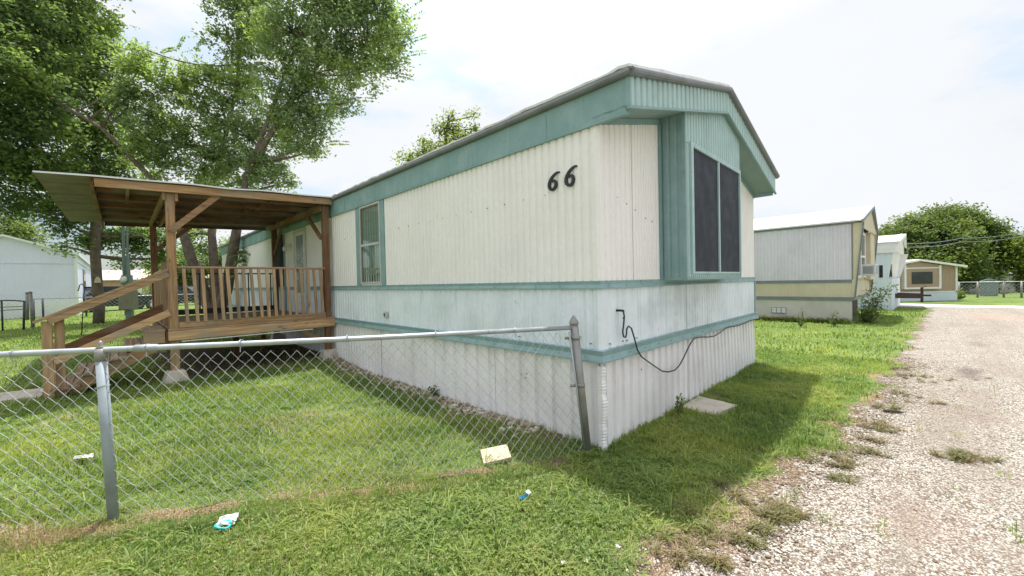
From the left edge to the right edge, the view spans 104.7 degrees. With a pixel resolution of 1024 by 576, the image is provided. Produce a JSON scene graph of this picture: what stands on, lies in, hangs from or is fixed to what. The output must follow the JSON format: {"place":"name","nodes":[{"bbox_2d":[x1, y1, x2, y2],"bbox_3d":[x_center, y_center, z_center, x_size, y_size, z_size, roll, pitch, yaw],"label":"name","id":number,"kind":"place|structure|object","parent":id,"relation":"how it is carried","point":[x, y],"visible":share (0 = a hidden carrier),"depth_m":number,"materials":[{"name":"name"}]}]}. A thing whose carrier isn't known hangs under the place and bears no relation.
{"place":"outdoors","nodes":[
{"label":"outdoors","id":0,"kind":"place"},
{"bbox_2d":[0,306,932,391],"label":"grass","id":1,"kind":"structure","parent":0,"point":[767,335],"depth_m":9.65,"materials":[{"name":"green plant"}]},
{"bbox_2d":[0,291,1023,575],"bbox_3d":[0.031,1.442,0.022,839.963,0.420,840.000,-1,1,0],"label":"ground","id":2,"kind":"structure","parent":0,"point":[1010,299],"depth_m":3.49,"materials":[{"name":"green plant"}]},
{"bbox_2d":[0,294,25,330],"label":"yard gate","id":3,"kind":"structure","parent":2,"relation":"on","point":[23,311],"depth_m":13.11,"materials":[{"name":"metal"}]},
{"bbox_2d":[0,388,43,402],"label":"stepping slab","id":4,"kind":"structure","parent":2,"relation":"on","point":[6,395],"depth_m":5.29,"materials":[{"name":"concrete"}]},
{"bbox_2d":[0,214,58,244],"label":"shade tree","id":5,"kind":"object","parent":2,"relation":"on","point":[12,228],"visible":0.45,"depth_m":33.41,"materials":[{"name":"green plant"}]},
{"bbox_2d":[25,291,34,327],"bbox_3d":[-16.803,0.737,13.756,0.725,1.258,0.119,-1,1,31],"label":"gate post","id":6,"kind":"object","parent":2,"relation":"on","point":[29,298],"visible":0.96,"depth_m":13.61,"materials":[{"name":"white metal"}]},
{"bbox_2d":[0,234,90,318],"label":"mobile home","id":7,"kind":"object","parent":2,"relation":"on","point":[26,266],"visible":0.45,"depth_m":19.52,"materials":[{"name":"white metal"}]},
{"bbox_2d":[83,269,85,289],"bbox_3d":[-26.341,-0.391,24.350,0.050,1.450,1.800,-2,1,-45],"label":"window","id":8,"kind":"structure","parent":7,"relation":"in","point":[84,274],"depth_m":23.96,"materials":[{"name":"white glass"}]},
{"bbox_2d":[77,283,84,334],"bbox_3d":[-12.314,0.626,11.307,0.210,1.517,0.024,-1,1,0],"label":"shepherd hook","id":9,"kind":"object","parent":2,"relation":"on","point":[83,300],"visible":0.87,"depth_m":11.30,"materials":[{"name":"metal"}]},
{"bbox_2d":[73,453,94,458],"bbox_3d":[-3.767,1.481,3.482,0.132,0.029,0.052,-1,1,-11],"label":"paper scrap","id":10,"kind":"object","parent":2,"relation":"on","point":[86,455],"visible":0.85,"depth_m":3.49,"materials":[{"name":"white paper"}]},
{"bbox_2d":[0,0,181,323],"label":"shade tree","id":11,"kind":"object","parent":2,"relation":"on","point":[56,66],"visible":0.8,"depth_m":13.05,"materials":[{"name":"green plant"}]},
{"bbox_2d":[94,277,100,282],"bbox_3d":[-15.472,-0.308,14.752,0.180,0.220,0.080,-1,1,0],"label":"birdhouse","id":12,"kind":"object","parent":11,"relation":"attached to","point":[97,280],"visible":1,"depth_m":14.71,"materials":[{"name":"beige wood"}]},
{"bbox_2d":[33,290,199,318],"bbox_3d":[-19.101,0.815,19.509,6.016,1.290,0.070,-2,1,-42],"label":"chain link fence","id":13,"kind":"object","parent":2,"relation":"on","point":[42,302],"visible":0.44,"depth_m":18.22,"materials":[{"name":"metal"}]},
{"bbox_2d":[82,286,151,311],"bbox_3d":[-24.942,0.676,25.025,1.880,1.574,4.442,-1,1,21],"label":"parked car","id":14,"kind":"object","parent":2,"relation":"on","point":[88,290],"visible":0.22,"depth_m":24.25,"materials":[{"name":"paint"}]},
{"bbox_2d":[118,226,138,318],"bbox_3d":[-14.323,-0.704,14.765,0.593,4.180,0.478,-1,1,0],"label":"electric meter","id":15,"kind":"object","parent":2,"relation":"on","point":[128,303],"visible":0.73,"depth_m":14.73,"materials":[{"name":"metal"}]},
{"bbox_2d":[133,281,151,294],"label":"shade tree","id":16,"kind":"object","parent":2,"relation":"on","point":[146,290],"visible":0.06,"depth_m":43.13,"materials":[{"name":"green plant"}]},
{"bbox_2d":[102,270,208,294],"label":"house","id":17,"kind":"structure","parent":2,"relation":"on","point":[111,277],"depth_m":45.95,"materials":[{"name":"white paint"}]},
{"bbox_2d":[132,243,209,301],"bbox_3d":[-33.535,-1.378,39.956,7.759,6.450,5.816,-1,1,0],"label":"shade tree","id":18,"kind":"object","parent":2,"relation":"on","point":[181,260],"visible":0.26,"depth_m":39.09,"materials":[{"name":"green plant"}]},
{"bbox_2d":[150,286,198,304],"bbox_3d":[-25.453,0.594,31.009,4.443,1.574,1.880,-1,1,-11],"label":"parked car","id":19,"kind":"object","parent":2,"relation":"on","point":[189,290],"visible":0.1,"depth_m":30.29,"materials":[{"name":"paint"}]},
{"bbox_2d":[162,368,189,384],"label":"pier block","id":20,"kind":"structure","parent":2,"relation":"on","point":[176,375],"depth_m":6.05,"materials":[{"name":"concrete"}]},
{"bbox_2d":[32,170,335,398],"bbox_3d":[-6.540,-0.127,8.195,3.897,3.184,5.142,-2,1,-45],"label":"porch","id":21,"kind":"object","parent":2,"relation":"on","point":[172,208],"visible":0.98,"depth_m":6.65,"materials":[{"name":"brown wood"}]},
{"bbox_2d":[196,231,244,285],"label":"shade tree","id":22,"kind":"object","parent":2,"relation":"on","point":[219,254],"visible":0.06,"depth_m":40.65,"materials":[{"name":"green plant"}]},
{"bbox_2d":[214,513,238,529],"bbox_3d":[-1.795,1.469,2.481,0.113,0.030,0.103,5,19,-17],"label":"plastic cup","id":23,"kind":"object","parent":2,"relation":"on","point":[227,519],"visible":0.98,"depth_m":2.48,"materials":[{"name":"white plastic"}]},
{"bbox_2d":[47,0,426,314],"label":"elm tree","id":24,"kind":"object","parent":2,"relation":"on","point":[266,32],"visible":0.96,"depth_m":12.54,"materials":[{"name":"green plant"}]},
{"bbox_2d":[269,333,284,339],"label":"pier block","id":25,"kind":"structure","parent":2,"relation":"on","point":[276,336],"depth_m":10.13,"materials":[{"name":"concrete"}]},
{"bbox_2d":[0,315,591,533],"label":"chain link fence","id":26,"kind":"object","parent":2,"relation":"on","point":[100,351],"visible":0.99,"depth_m":2.77,"materials":[{"name":"metal"}]},
{"bbox_2d":[319,348,338,359],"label":"pier block","id":27,"kind":"structure","parent":2,"relation":"on","point":[332,354],"depth_m":7.67,"materials":[{"name":"concrete"}]},
{"bbox_2d":[2,453,758,575],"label":"clover","id":28,"kind":"object","parent":2,"relation":"on","point":[357,535],"visible":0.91,"depth_m":2.31,"materials":[{"name":"green plant"}]},
{"bbox_2d":[0,416,849,575],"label":"grass","id":29,"kind":"structure","parent":2,"relation":"on","point":[294,479],"depth_m":2.64,"materials":[{"name":"green plant"}]},
{"bbox_2d":[0,356,858,575],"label":"grass clumps","id":30,"kind":"object","parent":2,"relation":"on","point":[327,501],"visible":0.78,"depth_m":2.99,"materials":[{"name":"green plant"}]},
{"bbox_2d":[322,357,540,437],"bbox_3d":[-1.711,1.415,5.735,0.472,0.169,5.342,-2,1,-45],"label":"rubble","id":31,"kind":"object","parent":2,"relation":"on","point":[472,409],"visible":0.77,"depth_m":4.85,"materials":[{"name":"stone"}]},
{"bbox_2d":[428,385,439,396],"bbox_3d":[-1.054,1.381,5.278,0.226,0.169,0.116,-1,1,37],"label":"weed shrub","id":32,"kind":"object","parent":2,"relation":"on","point":[433,392],"visible":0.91,"depth_m":5.27,"materials":[{"name":"green plant"}]},
{"bbox_2d":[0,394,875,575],"bbox_3d":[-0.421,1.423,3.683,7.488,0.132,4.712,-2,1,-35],"label":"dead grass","id":33,"kind":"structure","parent":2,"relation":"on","point":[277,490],"depth_m":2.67,"materials":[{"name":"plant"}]},
{"bbox_2d":[390,105,486,165],"bbox_3d":[-2.711,-3.136,16.529,3.817,8.720,3.541,-1,1,33],"label":"shade tree","id":34,"kind":"object","parent":2,"relation":"on","point":[456,133],"visible":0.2,"depth_m":16.31,"materials":[{"name":"green plant"}]},
{"bbox_2d":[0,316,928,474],"bbox_3d":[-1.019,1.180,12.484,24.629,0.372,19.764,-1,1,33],"label":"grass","id":35,"kind":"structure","parent":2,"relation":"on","point":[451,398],"depth_m":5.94,"materials":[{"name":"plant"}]},
{"bbox_2d":[480,444,511,464],"bbox_3d":[-0.139,1.443,3.393,0.240,0.060,0.170,-7,19,-12],"label":"paving block","id":36,"kind":"object","parent":2,"relation":"on","point":[504,453],"depth_m":3.37,"materials":[{"name":"beige concrete"}]},
{"bbox_2d":[219,63,779,450],"bbox_3d":[-3.815,-0.481,11.483,5.149,4.052,18.594,-2,1,-45],"label":"mobile home","id":37,"kind":"object","parent":2,"relation":"on","point":[633,191],"visible":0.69,"depth_m":4.41,"materials":[{"name":"beige metal"}]},
{"bbox_2d":[293,227,307,312],"bbox_3d":[-4.924,-0.399,9.195,0.031,1.950,0.840,-2,1,-45],"label":"door","id":38,"kind":"structure","parent":37,"relation":"in","point":[299,235],"depth_m":9.15,"materials":[{"name":"metal"}]},
{"bbox_2d":[355,199,385,284],"bbox_3d":[-2.393,-0.727,6.643,0.038,1.360,1.050,-2,1,-45],"label":"window","id":39,"kind":"structure","parent":37,"relation":"in","point":[380,240],"depth_m":6.61,"materials":[{"name":"glass"}]},
{"bbox_2d":[616,309,755,372],"bbox_3d":[2.595,0.519,5.232,4.508,0.759,0.081,-2,1,-45],"label":"cable","id":40,"kind":"object","parent":37,"relation":"attached to","point":[621,310],"visible":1,"depth_m":4.00,"materials":[{"name":"black rubber"}]},
{"bbox_2d":[657,112,741,279],"bbox_3d":[2.389,-1.152,4.880,1.936,2.085,0.300,-2,1,-45],"label":"bay window","id":41,"kind":"structure","parent":37,"relation":"in","point":[699,173],"depth_m":4.42,"materials":[{"name":"teal metal"}]},
{"bbox_2d":[519,489,530,499],"bbox_3d":[0.089,1.411,2.691,0.094,0.024,0.041,-9,22,-34],"label":"candy wrapper","id":42,"kind":"object","parent":2,"relation":"on","point":[524,496],"visible":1,"depth_m":2.69,"materials":[{"name":"blue plastic"}]},
{"bbox_2d":[476,384,846,558],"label":"grass","id":43,"kind":"structure","parent":2,"relation":"on","point":[606,480],"depth_m":2.83,"materials":[{"name":"green plant"}]},
{"bbox_2d":[674,393,684,413],"bbox_3d":[1.850,1.286,4.381,0.128,0.255,0.115,-2,1,-26],"label":"weed shrub","id":44,"kind":"object","parent":2,"relation":"on","point":[679,407],"visible":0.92,"depth_m":4.37,"materials":[{"name":"green plant"}]},
{"bbox_2d":[683,396,735,416],"bbox_3d":[2.262,1.405,4.617,0.564,0.085,0.474,-2,1,-35],"label":"stepping slab","id":45,"kind":"object","parent":2,"relation":"on","point":[708,404],"depth_m":4.58,"materials":[{"name":"concrete"}]},
{"bbox_2d":[796,307,805,326],"bbox_3d":[8.505,0.859,11.639,0.269,0.594,0.215,-1,1,0],"label":"weed shrub","id":46,"kind":"object","parent":2,"relation":"on","point":[801,324],"visible":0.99,"depth_m":11.62,"materials":[{"name":"green plant"}]},
{"bbox_2d":[756,316,853,323],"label":"weed clumps","id":47,"kind":"object","parent":2,"relation":"on","point":[799,318],"visible":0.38,"depth_m":12.93,"materials":[{"name":"green plant"}]},
{"bbox_2d":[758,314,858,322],"bbox_3d":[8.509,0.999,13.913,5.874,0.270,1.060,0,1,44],"label":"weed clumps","id":48,"kind":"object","parent":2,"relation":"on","point":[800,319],"visible":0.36,"depth_m":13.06,"materials":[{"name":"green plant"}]},
{"bbox_2d":[754,206,878,321],"bbox_3d":[7.651,-0.785,18.514,4.500,3.990,13.835,-2,1,-43],"label":"mobile home","id":49,"kind":"object","parent":2,"relation":"on","point":[815,261],"visible":0.3,"depth_m":13.19,"materials":[{"name":"silver metal"}]},
{"bbox_2d":[858,232,865,277],"bbox_3d":[11.597,-1.117,13.165,2.330,1.550,0.075,-2,1,-43],"label":"window","id":50,"kind":"structure","parent":49,"relation":"in","point":[863,251],"depth_m":13.64,"materials":[{"name":"white paint"}]},
{"bbox_2d":[862,264,877,275],"bbox_3d":[12.048,-0.604,13.335,0.606,0.380,0.408,-2,1,-43],"label":"window air conditioner","id":51,"kind":"object","parent":49,"relation":"attached to","point":[869,269],"depth_m":13.12,"materials":[{"name":"white paint"}]},
{"bbox_2d":[829,311,838,326],"bbox_3d":[9.459,0.899,11.612,0.325,0.518,0.194,-1,1,0],"label":"weed shrub","id":52,"kind":"object","parent":2,"relation":"on","point":[834,321],"visible":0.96,"depth_m":11.61,"materials":[{"name":"green plant"}]},
{"bbox_2d":[781,234,930,309],"bbox_3d":[14.432,-0.785,23.317,4.450,3.550,14.150,-2,1,-42],"label":"mobile home","id":53,"kind":"object","parent":2,"relation":"on","point":[891,257],"visible":0.06,"depth_m":17.87,"materials":[{"name":"white metal"}]},
{"bbox_2d":[879,264,891,277],"bbox_3d":[16.924,-0.803,17.760,0.727,0.650,0.251,-1,1,-12],"label":"window","id":54,"kind":"structure","parent":53,"relation":"in","point":[880,266],"depth_m":17.74,"materials":[{"name":"black glass"}]},
{"bbox_2d":[926,236,1023,246],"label":"power line","id":55,"kind":"object","parent":53,"relation":"on","point":[974,241],"visible":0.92,"depth_m":24.71,"materials":[{"name":"black rubber"}]},
{"bbox_2d":[852,279,898,322],"bbox_3d":[10.881,0.424,12.030,1.591,1.379,0.928,-1,1,0],"label":"weed shrub","id":56,"kind":"object","parent":2,"relation":"on","point":[871,313],"visible":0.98,"depth_m":12.05,"materials":[{"name":"green plant"}]},
{"bbox_2d":[889,259,967,301],"bbox_3d":[23.424,-0.520,29.808,5.357,2.490,14.390,-1,1,0],"label":"mobile home","id":57,"kind":"object","parent":2,"relation":"on","point":[938,280],"visible":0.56,"depth_m":22.86,"materials":[{"name":"beige metal"}]},
{"bbox_2d":[876,197,1023,292],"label":"live oak","id":58,"kind":"object","parent":2,"relation":"on","point":[937,225],"visible":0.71,"depth_m":31.04,"materials":[{"name":"green plant"}]},
{"bbox_2d":[957,288,966,299],"bbox_3d":[26.754,0.362,23.589,0.684,0.748,0.500,-1,1,0],"label":"weed shrub","id":59,"kind":"object","parent":2,"relation":"on","point":[959,295],"visible":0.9,"depth_m":23.60,"materials":[{"name":"green plant"}]},
{"bbox_2d":[960,274,1019,292],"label":"shed","id":60,"kind":"structure","parent":2,"relation":"on","point":[1012,289],"depth_m":30.90,"materials":[{"name":"grey metal"}]},
{"bbox_2d":[958,281,1023,297],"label":"chain link fence","id":61,"kind":"object","parent":2,"relation":"on","point":[1002,288],"visible":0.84,"depth_m":24.56,"materials":[{"name":"metal"}]},
{"bbox_2d":[986,228,1023,291],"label":"live oak","id":62,"kind":"object","parent":2,"relation":"on","point":[1018,252],"visible":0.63,"depth_m":30.79,"materials":[{"name":"green plant"}]},
{"bbox_2d":[0,0,1023,280],"label":"sky","id":63,"kind":"structure","parent":0,"point":[893,107],"materials":[{"name":"white"}]},
{"bbox_2d":[616,306,1023,575],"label":"road","id":64,"kind":"structure","parent":0,"point":[985,338],"depth_m":2.85,"materials":[{"name":"beige gravel"}]},
{"bbox_2d":[338,358,1023,544],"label":"grass tufts","id":65,"kind":"object","parent":64,"relation":"on","point":[878,528],"visible":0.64,"depth_m":3.10,"materials":[{"name":"green plant"}]},
{"bbox_2d":[640,365,1023,575],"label":"weed clumps","id":66,"kind":"object","parent":64,"relation":"on","point":[778,513],"visible":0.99,"depth_m":2.48,"materials":[{"name":"green plant"}]},
{"bbox_2d":[883,409,903,412],"bbox_3d":[4.096,1.320,4.243,0.163,0.034,0.038,-1,1,33],"label":"stick","id":67,"kind":"object","parent":64,"relation":"on","point":[891,410],"visible":1,"depth_m":4.24,"materials":[{"name":"wood"}]},
{"bbox_2d":[899,304,1023,307],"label":"street","id":68,"kind":"structure","parent":0,"point":[975,306],"depth_m":18.84,"materials":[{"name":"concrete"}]},
{"bbox_2d":[907,232,1022,243],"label":"power line","id":69,"kind":"object","parent":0,"point":[960,238],"visible":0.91,"depth_m":23.86,"materials":[{"name":"black rubber"}]},
{"bbox_2d":[979,279,997,295],"bbox_3d":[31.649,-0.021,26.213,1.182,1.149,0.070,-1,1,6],"label":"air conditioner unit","id":70,"kind":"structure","parent":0,"point":[987,282],"depth_m":26.20,"materials":[{"name":"grey metal"}]}
]}

